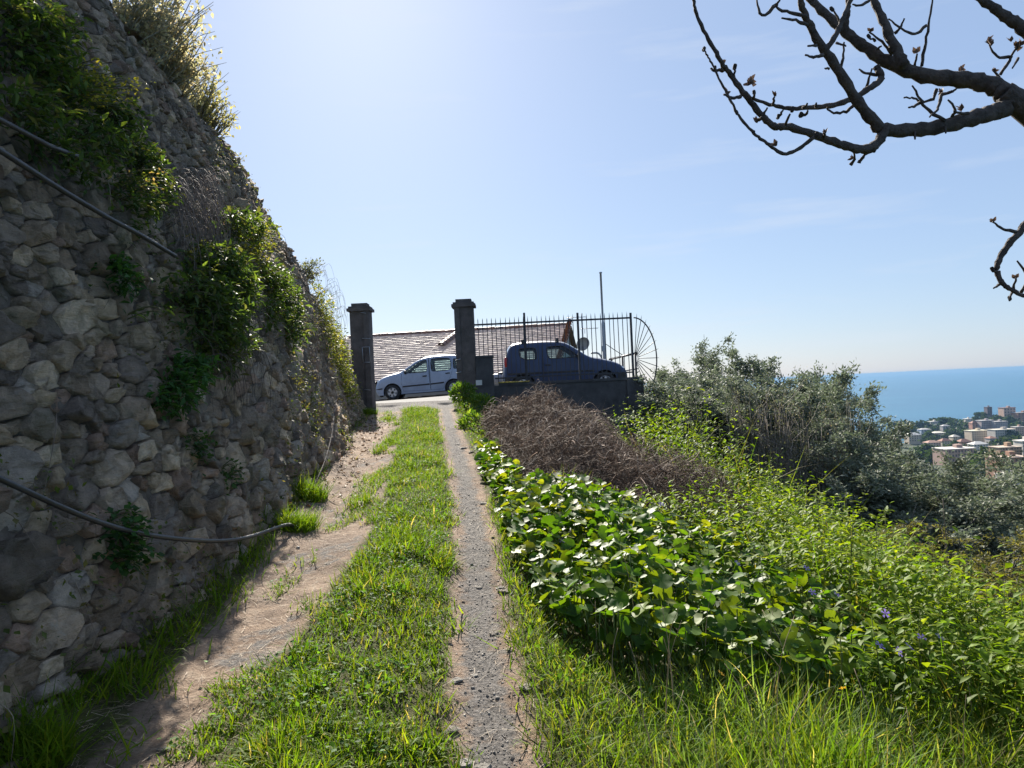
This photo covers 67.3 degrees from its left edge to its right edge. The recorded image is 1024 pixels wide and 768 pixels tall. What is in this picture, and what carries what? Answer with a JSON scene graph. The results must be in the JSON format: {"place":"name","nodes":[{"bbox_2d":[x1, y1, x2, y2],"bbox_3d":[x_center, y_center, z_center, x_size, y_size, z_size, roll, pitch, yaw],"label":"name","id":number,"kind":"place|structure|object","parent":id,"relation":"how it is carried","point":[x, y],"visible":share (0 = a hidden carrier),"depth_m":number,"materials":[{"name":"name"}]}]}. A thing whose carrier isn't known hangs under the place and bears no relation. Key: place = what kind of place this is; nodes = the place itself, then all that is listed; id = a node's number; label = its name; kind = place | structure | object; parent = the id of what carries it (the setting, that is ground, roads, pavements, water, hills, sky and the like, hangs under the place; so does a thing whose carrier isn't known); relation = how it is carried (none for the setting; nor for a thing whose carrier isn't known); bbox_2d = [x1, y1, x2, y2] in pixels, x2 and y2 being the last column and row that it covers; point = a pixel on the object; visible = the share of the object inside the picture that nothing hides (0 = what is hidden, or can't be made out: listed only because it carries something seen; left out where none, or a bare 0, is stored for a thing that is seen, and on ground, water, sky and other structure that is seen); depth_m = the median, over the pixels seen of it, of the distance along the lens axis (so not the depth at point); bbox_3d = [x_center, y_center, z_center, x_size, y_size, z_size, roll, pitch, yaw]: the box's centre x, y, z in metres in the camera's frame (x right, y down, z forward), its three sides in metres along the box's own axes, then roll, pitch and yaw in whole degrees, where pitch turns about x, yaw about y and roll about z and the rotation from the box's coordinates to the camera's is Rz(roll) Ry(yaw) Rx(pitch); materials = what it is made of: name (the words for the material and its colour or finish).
{"place":"outdoors","nodes":[
{"label":"outdoors","id":0,"kind":"place"},
{"bbox_2d":[4,400,687,767],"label":"path","id":1,"kind":"structure","parent":0,"point":[236,626],"depth_m":4.06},
{"bbox_2d":[0,672,131,767],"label":"grass tuft","id":2,"kind":"object","parent":1,"relation":"on","point":[49,748],"visible":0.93,"depth_m":2.99,"materials":[{"name":"plant"}]},
{"bbox_2d":[0,406,373,767],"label":"grass","id":3,"kind":"structure","parent":1,"relation":"on","point":[119,679],"depth_m":3.86,"materials":[{"name":"plant"}]},
{"bbox_2d":[30,421,558,767],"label":"straw","id":4,"kind":"object","parent":1,"relation":"on","point":[274,649],"visible":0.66,"depth_m":3.81,"materials":[{"name":"plant"}]},
{"bbox_2d":[270,501,329,533],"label":"grass tuft","id":5,"kind":"object","parent":1,"relation":"on","point":[306,523],"visible":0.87,"depth_m":6.69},
{"bbox_2d":[139,409,468,767],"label":"clover","id":6,"kind":"object","parent":1,"relation":"on","point":[367,686],"visible":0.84,"depth_m":3.72,"materials":[{"name":"green plant"}]},
{"bbox_2d":[290,470,340,502],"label":"grass tuft","id":7,"kind":"object","parent":1,"relation":"on","point":[316,493],"visible":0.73,"depth_m":7.80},
{"bbox_2d":[148,403,487,767],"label":"grass","id":8,"kind":"structure","parent":1,"relation":"on","point":[282,752],"depth_m":3.84,"materials":[{"name":"plant"}]},
{"bbox_2d":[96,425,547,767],"bbox_3d":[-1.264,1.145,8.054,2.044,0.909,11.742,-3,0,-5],"label":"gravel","id":9,"kind":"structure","parent":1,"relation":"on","point":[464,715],"depth_m":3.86,"materials":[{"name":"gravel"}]},
{"bbox_2d":[300,414,401,515],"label":"dead leaves","id":10,"kind":"object","parent":1,"relation":"on","point":[375,433],"visible":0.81,"depth_m":11.02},
{"bbox_2d":[448,380,478,406],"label":"weed clump","id":11,"kind":"object","parent":1,"relation":"on","point":[466,389],"visible":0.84,"depth_m":17.07,"materials":[{"name":"green plant"}]},
{"bbox_2d":[454,399,652,705],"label":"weeds","id":12,"kind":"object","parent":1,"relation":"on","point":[585,669],"visible":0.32,"depth_m":4.02,"materials":[{"name":"green plant"}]},
{"bbox_2d":[376,395,456,403],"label":"road","id":13,"kind":"structure","parent":0,"point":[440,398],"depth_m":23.05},
{"bbox_2d":[376,353,456,399],"bbox_3d":[-3.365,-0.280,29.494,3.654,1.600,1.840,-5,0,0],"label":"parked car","id":14,"kind":"object","parent":13,"relation":"on","point":[401,384],"visible":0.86,"depth_m":28.72,"materials":[{"name":"silver metal"}]},
{"bbox_2d":[502,338,626,381],"bbox_3d":[1.421,-0.479,21.204,3.423,1.517,1.780,-3,0,0],"label":"parked car","id":15,"kind":"object","parent":13,"relation":"on","point":[535,346],"visible":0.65,"depth_m":20.48,"materials":[{"name":"blue paint"}]},
{"bbox_2d":[110,0,1023,384],"label":"sky","id":16,"kind":"structure","parent":0,"point":[503,156],"materials":[{"name":"blue"}]},
{"bbox_2d":[399,401,1023,767],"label":"ground","id":17,"kind":"structure","parent":0,"point":[642,674],"depth_m":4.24,"materials":[{"name":"plant"}]},
{"bbox_2d":[0,0,365,767],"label":"stone wall","id":18,"kind":"structure","parent":17,"relation":"on","point":[84,428],"depth_m":4.55,"materials":[{"name":"grey stone"}]},
{"bbox_2d":[0,117,78,158],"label":"pipe","id":19,"kind":"object","parent":18,"relation":"attached to","point":[31,135],"visible":0.87,"depth_m":4.02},
{"bbox_2d":[0,0,107,171],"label":"wall plant","id":20,"kind":"object","parent":18,"relation":"attached to","point":[59,33],"depth_m":4.35,"materials":[{"name":"green plant"}]},
{"bbox_2d":[20,68,153,206],"bbox_3d":[-2.634,-1.597,4.872,0.434,1.039,2.046,-3,0,-11],"label":"wall plant","id":21,"kind":"object","parent":18,"relation":"attached to","point":[96,130],"depth_m":4.86,"materials":[{"name":"green plant"}]},
{"bbox_2d":[0,147,176,257],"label":"pipe","id":22,"kind":"object","parent":18,"relation":"attached to","point":[32,171],"visible":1,"depth_m":4.36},
{"bbox_2d":[38,47,155,119],"bbox_3d":[-2.682,-1.875,5.023,0.514,0.517,0.981,-3,0,0],"label":"flowering spurge","id":23,"kind":"object","parent":18,"relation":"attached to","point":[96,96],"visible":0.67,"depth_m":4.91,"materials":[{"name":"green plant"}]},
{"bbox_2d":[88,251,152,313],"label":"wall plant","id":24,"kind":"object","parent":18,"relation":"attached to","point":[121,266],"depth_m":4.75,"materials":[{"name":"green plant"}]},
{"bbox_2d":[89,502,164,578],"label":"wall plant","id":25,"kind":"object","parent":18,"relation":"attached to","point":[130,550],"depth_m":4.09,"materials":[{"name":"green plant"}]},
{"bbox_2d":[98,134,186,246],"bbox_3d":[-2.618,-1.367,5.489,0.393,0.927,1.431,-3,0,-9],"label":"wall plant","id":26,"kind":"object","parent":18,"relation":"attached to","point":[153,159],"depth_m":5.44,"materials":[{"name":"green plant"}]},
{"bbox_2d":[113,168,172,205],"bbox_3d":[-2.489,-1.301,5.154,0.444,0.289,0.297,-3,0,0],"label":"flowering spurge","id":27,"kind":"object","parent":18,"relation":"attached to","point":[143,186],"visible":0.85,"depth_m":5.14,"materials":[{"name":"green plant"}]},
{"bbox_2d":[0,475,295,542],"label":"hose","id":28,"kind":"object","parent":18,"relation":"attached to","point":[40,497],"visible":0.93,"depth_m":3.93,"materials":[{"name":"rubber"}]},
{"bbox_2d":[127,305,174,324],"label":"wall plant","id":29,"kind":"object","parent":18,"relation":"attached to","point":[147,312],"depth_m":4.88,"materials":[{"name":"green plant"}]},
{"bbox_2d":[111,0,226,105],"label":"shrub","id":30,"kind":"object","parent":18,"relation":"on","point":[160,32],"visible":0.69,"depth_m":7.04,"materials":[{"name":"green plant"}]},
{"bbox_2d":[144,347,224,421],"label":"wall plant","id":31,"kind":"object","parent":18,"relation":"attached to","point":[189,376],"depth_m":5.12,"materials":[{"name":"green plant"}]},
{"bbox_2d":[153,166,237,285],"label":"dead stems","id":32,"kind":"object","parent":18,"relation":"hanging from","point":[204,216],"visible":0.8,"depth_m":6.40,"materials":[{"name":"plant"}]},
{"bbox_2d":[152,233,267,390],"bbox_3d":[-2.378,-0.603,6.659,0.604,1.344,2.807,-3,0,-7],"label":"wall plant","id":33,"kind":"object","parent":18,"relation":"attached to","point":[233,268],"depth_m":6.08,"materials":[{"name":"green plant"}]},
{"bbox_2d":[187,67,240,142],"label":"shrub","id":34,"kind":"object","parent":18,"relation":"on","point":[206,112],"visible":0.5,"depth_m":8.33,"materials":[{"name":"green plant"}]},
{"bbox_2d":[184,426,245,495],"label":"wall plant","id":35,"kind":"object","parent":18,"relation":"attached to","point":[210,455],"depth_m":5.49,"materials":[{"name":"green plant"}]},
{"bbox_2d":[183,285,277,421],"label":"dead stems","id":36,"kind":"object","parent":18,"relation":"hanging from","point":[236,356],"visible":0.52,"depth_m":6.33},
{"bbox_2d":[206,204,278,247],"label":"wall plant","id":37,"kind":"object","parent":18,"relation":"attached to","point":[243,220],"depth_m":7.48,"materials":[{"name":"green plant"}]},
{"bbox_2d":[223,209,282,272],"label":"wall plant","id":38,"kind":"object","parent":18,"relation":"attached to","point":[257,249],"depth_m":8.20,"materials":[{"name":"green plant"}]},
{"bbox_2d":[248,253,317,360],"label":"wall plant","id":39,"kind":"object","parent":18,"relation":"attached to","point":[280,285],"depth_m":8.79,"materials":[{"name":"green plant"}]},
{"bbox_2d":[299,257,324,287],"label":"shrub","id":40,"kind":"object","parent":18,"relation":"on","point":[309,272],"visible":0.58,"depth_m":13.17,"materials":[{"name":"green plant"}]},
{"bbox_2d":[298,264,347,368],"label":"dead stems","id":41,"kind":"object","parent":18,"relation":"attached to","point":[323,320],"visible":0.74,"depth_m":12.36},
{"bbox_2d":[309,275,361,418],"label":"hanging ivy","id":42,"kind":"object","parent":18,"relation":"attached to","point":[342,354],"visible":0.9,"depth_m":13.95,"materials":[{"name":"green plant"}]},
{"bbox_2d":[346,303,375,407],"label":"gate pillar","id":43,"kind":"structure","parent":17,"relation":"on","point":[361,335],"depth_m":18.02,"materials":[{"name":"concrete"}]},
{"bbox_2d":[344,319,576,399],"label":"tiled house","id":44,"kind":"structure","parent":17,"relation":"on","point":[396,352],"depth_m":36.38,"materials":[{"name":"tile"}]},
{"bbox_2d":[451,299,476,409],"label":"gate pillar","id":45,"kind":"structure","parent":17,"relation":"on","point":[465,360],"depth_m":18.02,"materials":[{"name":"concrete"}]},
{"bbox_2d":[454,409,483,430],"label":"weed clump","id":46,"kind":"object","parent":17,"relation":"on","point":[466,416],"visible":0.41,"depth_m":13.38,"materials":[{"name":"green plant"}]},
{"bbox_2d":[462,392,497,414],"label":"weed clump","id":47,"kind":"object","parent":17,"relation":"on","point":[476,398],"visible":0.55,"depth_m":16.49,"materials":[{"name":"green plant"}]},
{"bbox_2d":[475,355,494,411],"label":"meter block","id":48,"kind":"structure","parent":17,"relation":"on","point":[484,374],"depth_m":17.99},
{"bbox_2d":[494,376,645,463],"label":"parapet wall","id":49,"kind":"structure","parent":17,"relation":"on","point":[613,393],"depth_m":18.12,"materials":[{"name":"concrete"}]},
{"bbox_2d":[474,313,658,394],"bbox_3d":[1.318,-0.674,18.275,4.353,2.130,0.054,-3,0,0],"label":"iron fence","id":50,"kind":"object","parent":49,"relation":"on","point":[526,376],"visible":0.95,"depth_m":18.27,"materials":[{"name":"metal"}]},
{"bbox_2d":[452,404,767,767],"bbox_3d":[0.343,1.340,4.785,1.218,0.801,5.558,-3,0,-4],"label":"grass","id":51,"kind":"structure","parent":17,"relation":"on","point":[522,591],"depth_m":3.42,"materials":[{"name":"plant"}]},
{"bbox_2d":[599,272,621,358],"bbox_3d":[3.244,-1.736,25.141,0.700,3.921,0.170,-3,0,9],"label":"steel pole","id":52,"kind":"object","parent":17,"relation":"on","point":[603,337],"visible":0.76,"depth_m":25.18,"materials":[{"name":"metal"}]},
{"bbox_2d":[475,379,760,557],"bbox_3d":[1.050,1.057,11.242,3.800,2.395,7.900,-3,0,0],"label":"bramble heap","id":53,"kind":"object","parent":17,"relation":"on","point":[583,442],"visible":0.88,"depth_m":9.18,"materials":[{"name":"brown plant"}]},
{"bbox_2d":[644,366,718,405],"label":"olive tree","id":54,"kind":"object","parent":17,"relation":"on","point":[668,382],"visible":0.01,"depth_m":23.12,"materials":[{"name":"green plant"}]},
{"bbox_2d":[474,437,906,717],"bbox_3d":[0.749,1.361,7.245,2.258,1.453,7.102,-3,0,-11],"label":"heliotrope patch","id":55,"kind":"object","parent":17,"relation":"on","point":[582,512],"visible":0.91,"depth_m":4.70,"materials":[{"name":"green plant"}]},
{"bbox_2d":[610,372,772,459],"bbox_3d":[4.019,1.270,18.629,4.696,3.133,5.057,-3,0,0],"label":"olive tree","id":56,"kind":"object","parent":17,"relation":"on","point":[719,415],"visible":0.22,"depth_m":17.33,"materials":[{"name":"green plant"}]},
{"bbox_2d":[623,388,784,492],"bbox_3d":[3.423,1.540,18.293,5.503,2.809,4.273,-2,0,-23],"label":"olive tree","id":57,"kind":"object","parent":17,"relation":"on","point":[653,409],"visible":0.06,"depth_m":17.39,"materials":[{"name":"green plant"}]},
{"bbox_2d":[668,368,748,498],"bbox_3d":[3.996,1.165,16.453,1.991,3.071,1.703,-3,0,0],"label":"twiggy shrub","id":58,"kind":"object","parent":17,"relation":"on","point":[700,423],"visible":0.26,"depth_m":16.42,"materials":[{"name":"green plant"}]},
{"bbox_2d":[648,364,774,441],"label":"olive tree","id":59,"kind":"object","parent":17,"relation":"on","point":[662,374],"visible":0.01,"depth_m":22.01,"materials":[{"name":"green plant"}]},
{"bbox_2d":[647,331,780,397],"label":"olive tree","id":60,"kind":"object","parent":17,"relation":"on","point":[704,361],"visible":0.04,"depth_m":25.04,"materials":[{"name":"green plant"}]},
{"bbox_2d":[691,353,772,393],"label":"olive tree","id":61,"kind":"object","parent":17,"relation":"on","point":[755,369],"depth_m":24.25,"materials":[{"name":"green plant"}]},
{"bbox_2d":[633,364,840,492],"bbox_3d":[4.380,1.726,19.111,6.714,4.313,5.461,-3,0,0],"label":"olive tree","id":62,"kind":"object","parent":17,"relation":"on","point":[738,385],"visible":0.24,"depth_m":17.78,"materials":[{"name":"green plant"}]},
{"bbox_2d":[709,363,786,511],"bbox_3d":[4.986,1.522,16.536,2.321,3.858,1.671,-3,-1,30],"label":"twiggy shrub","id":63,"kind":"object","parent":17,"relation":"on","point":[739,429],"visible":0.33,"depth_m":16.41,"materials":[{"name":"green plant"}]},
{"bbox_2d":[687,342,835,422],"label":"olive tree","id":64,"kind":"object","parent":17,"relation":"on","point":[815,376],"visible":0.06,"depth_m":25.82,"materials":[{"name":"green plant"}]},
{"bbox_2d":[687,367,884,478],"bbox_3d":[6.892,2.185,19.636,5.896,5.216,4.859,-3,0,0],"label":"olive tree","id":65,"kind":"object","parent":17,"relation":"on","point":[812,400],"visible":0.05,"depth_m":18.57,"materials":[{"name":"green plant"}]},
{"bbox_2d":[736,365,841,537],"bbox_3d":[5.564,1.778,16.032,2.052,4.331,2.465,-3,0,0],"label":"twiggy shrub","id":66,"kind":"object","parent":17,"relation":"on","point":[790,450],"visible":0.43,"depth_m":15.85,"materials":[{"name":"green plant"}]},
{"bbox_2d":[591,554,1023,767],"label":"dry stems","id":67,"kind":"object","parent":17,"relation":"on","point":[669,655],"visible":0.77,"depth_m":3.29,"materials":[{"name":"plant"}]},
{"bbox_2d":[593,380,1023,756],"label":"periwinkle","id":68,"kind":"object","parent":17,"relation":"on","point":[877,602],"visible":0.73,"depth_m":5.19,"materials":[{"name":"green plant"}]},
{"bbox_2d":[609,412,1023,755],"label":"bank grass","id":69,"kind":"structure","parent":17,"relation":"on","point":[913,627],"depth_m":5.29,"materials":[{"name":"plant"}]},
{"bbox_2d":[726,434,909,516],"bbox_3d":[6.507,2.984,17.579,4.463,3.633,4.146,-3,0,0],"label":"olive tree","id":70,"kind":"object","parent":17,"relation":"on","point":[822,450],"visible":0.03,"depth_m":16.84,"materials":[{"name":"green plant"}]},
{"bbox_2d":[624,387,1023,721],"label":"tall weeds","id":71,"kind":"object","parent":17,"relation":"on","point":[924,620],"visible":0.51,"depth_m":5.18,"materials":[{"name":"green plant"}]},
{"bbox_2d":[625,399,1023,729],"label":"weed stems","id":72,"kind":"object","parent":17,"relation":"on","point":[920,657],"visible":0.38,"depth_m":5.33,"materials":[{"name":"plant"}]},
{"bbox_2d":[782,388,868,504],"bbox_3d":[6.796,2.338,16.470,1.937,4.604,1.954,-2,-1,-43],"label":"twiggy shrub","id":73,"kind":"object","parent":17,"relation":"on","point":[829,461],"visible":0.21,"depth_m":16.41,"materials":[{"name":"green plant"}]},
{"bbox_2d":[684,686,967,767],"bbox_3d":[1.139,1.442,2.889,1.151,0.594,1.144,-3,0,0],"label":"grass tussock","id":74,"kind":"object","parent":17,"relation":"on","point":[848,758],"depth_m":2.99,"materials":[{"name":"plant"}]},
{"bbox_2d":[768,360,899,451],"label":"olive tree","id":75,"kind":"object","parent":17,"relation":"on","point":[845,378],"visible":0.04,"depth_m":23.71,"materials":[{"name":"green plant"}]},
{"bbox_2d":[792,383,882,476],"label":"olive tree","id":76,"kind":"object","parent":17,"relation":"on","point":[865,426],"visible":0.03,"depth_m":20.63,"materials":[{"name":"green plant"}]},
{"bbox_2d":[735,415,944,522],"bbox_3d":[7.446,3.013,16.980,4.848,4.410,4.992,-3,0,0],"label":"olive tree","id":77,"kind":"object","parent":17,"relation":"on","point":[893,495],"visible":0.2,"depth_m":15.97,"materials":[{"name":"green plant"}]},
{"bbox_2d":[831,367,871,463],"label":"twiggy shrub","id":78,"kind":"object","parent":17,"relation":"on","point":[850,411],"visible":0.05,"depth_m":18.52,"materials":[{"name":"green plant"}]},
{"bbox_2d":[745,463,962,590],"bbox_3d":[7.113,3.290,16.501,4.731,3.536,5.368,-3,0,0],"label":"olive tree","id":79,"kind":"object","parent":17,"relation":"on","point":[868,479],"visible":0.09,"depth_m":14.80,"materials":[{"name":"green plant"}]},
{"bbox_2d":[692,0,1023,300],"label":"fruit tree","id":80,"kind":"object","parent":17,"relation":"on","point":[1008,98],"visible":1,"depth_m":2.50,"materials":[{"name":"brown plant"}]},
{"bbox_2d":[809,518,936,590],"bbox_3d":[5.488,2.908,12.175,2.691,1.592,2.940,-3,0,0],"label":"scrub bush","id":81,"kind":"object","parent":17,"relation":"on","point":[908,527],"visible":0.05,"depth_m":11.87,"materials":[{"name":"green plant"}]},
{"bbox_2d":[809,402,938,484],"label":"olive tree","id":82,"kind":"object","parent":17,"relation":"on","point":[883,424],"visible":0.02,"depth_m":21.48,"materials":[{"name":"green plant"}]},
{"bbox_2d":[809,429,980,502],"bbox_3d":[9.927,3.980,19.704,5.137,5.872,4.950,-3,-1,35],"label":"olive tree","id":83,"kind":"object","parent":17,"relation":"on","point":[910,463],"visible":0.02,"depth_m":18.65,"materials":[{"name":"green plant"}]},
{"bbox_2d":[790,469,1023,583],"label":"olive tree","id":84,"kind":"object","parent":17,"relation":"on","point":[1010,506],"visible":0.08,"depth_m":14.47,"materials":[{"name":"green plant"}]},
{"bbox_2d":[801,468,1023,561],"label":"olive tree","id":85,"kind":"object","parent":17,"relation":"on","point":[980,522],"visible":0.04,"depth_m":15.03,"materials":[{"name":"green plant"}]},
{"bbox_2d":[831,667,1023,767],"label":"grass tussock","id":86,"kind":"object","parent":17,"relation":"on","point":[995,751],"depth_m":3.50,"materials":[{"name":"plant"}]},
{"bbox_2d":[843,523,1023,611],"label":"scrub bush","id":87,"kind":"object","parent":17,"relation":"on","point":[980,559],"visible":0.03,"depth_m":11.16,"materials":[{"name":"green plant"}]},
{"bbox_2d":[847,488,1023,667],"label":"olive tree","id":88,"kind":"object","parent":17,"relation":"on","point":[930,530],"visible":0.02,"depth_m":14.13,"materials":[{"name":"green plant"}]},
{"bbox_2d":[874,460,1023,535],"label":"olive tree","id":89,"kind":"object","parent":17,"relation":"on","point":[1012,494],"visible":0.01,"depth_m":18.72,"materials":[{"name":"green plant"}]},
{"bbox_2d":[899,447,1014,544],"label":"olive tree","id":90,"kind":"object","parent":17,"relation":"on","point":[951,480],"visible":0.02,"depth_m":16.31,"materials":[{"name":"green plant"}]},
{"bbox_2d":[898,541,1023,659],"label":"scrub bush","id":91,"kind":"object","parent":17,"relation":"on","point":[992,576],"visible":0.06,"depth_m":9.77,"materials":[{"name":"green plant"}]},
{"bbox_2d":[914,525,1023,660],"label":"scrub bush","id":92,"kind":"object","parent":17,"relation":"on","point":[1019,536],"visible":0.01,"depth_m":11.90,"materials":[{"name":"green plant"}]},
{"bbox_2d":[922,513,1023,588],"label":"olive tree","id":93,"kind":"object","parent":17,"relation":"on","point":[956,535],"visible":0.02,"depth_m":13.14,"materials":[{"name":"green plant"}]},
{"bbox_2d":[924,444,1023,506],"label":"olive tree","id":94,"kind":"object","parent":17,"relation":"on","point":[1004,457],"visible":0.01,"depth_m":21.99,"materials":[{"name":"green plant"}]},
{"bbox_2d":[943,463,1023,533],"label":"olive tree","id":95,"kind":"object","parent":17,"relation":"on","point":[1008,468],"depth_m":20.02,"materials":[{"name":"green plant"}]},
{"bbox_2d":[644,370,1023,442],"bbox_3d":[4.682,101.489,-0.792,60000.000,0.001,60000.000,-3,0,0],"label":"sea","id":96,"kind":"structure","parent":0,"point":[926,397],"depth_m":3299.14,"materials":[{"name":"liquid"}]},
{"bbox_2d":[876,422,1023,497],"bbox_3d":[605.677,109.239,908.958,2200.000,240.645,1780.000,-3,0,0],"label":"hills","id":97,"kind":"structure","parent":0,"point":[911,446],"depth_m":742.96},
{"bbox_2d":[909,442,934,460],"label":"pine tree","id":98,"kind":"object","parent":97,"relation":"on","point":[924,447],"visible":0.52,"depth_m":677.49,"materials":[{"name":"green plant"}]},
{"bbox_2d":[931,444,976,464],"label":"town building","id":99,"kind":"structure","parent":97,"relation":"on","point":[958,448],"depth_m":521.04,"materials":[{"name":"paint"}]},
{"bbox_2d":[964,428,986,441],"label":"town building","id":100,"kind":"structure","parent":97,"relation":"on","point":[978,434],"depth_m":929.36,"materials":[{"name":"paint"}]},
{"bbox_2d":[986,427,1015,438],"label":"town building","id":101,"kind":"structure","parent":97,"relation":"on","point":[1000,431],"depth_m":899.40,"materials":[{"name":"paint"}]},
{"bbox_2d":[985,451,1023,478],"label":"town building","id":102,"kind":"structure","parent":97,"relation":"on","point":[1011,453],"depth_m":364.13,"materials":[{"name":"paint"}]},
{"bbox_2d":[987,442,1022,454],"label":"town building","id":103,"kind":"structure","parent":97,"relation":"on","point":[1006,446],"depth_m":429.63,"materials":[{"name":"paint"}]},
{"bbox_2d":[998,406,1015,416],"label":"town building","id":104,"kind":"structure","parent":97,"relation":"on","point":[1006,411],"depth_m":1249.43,"materials":[{"name":"paint"}]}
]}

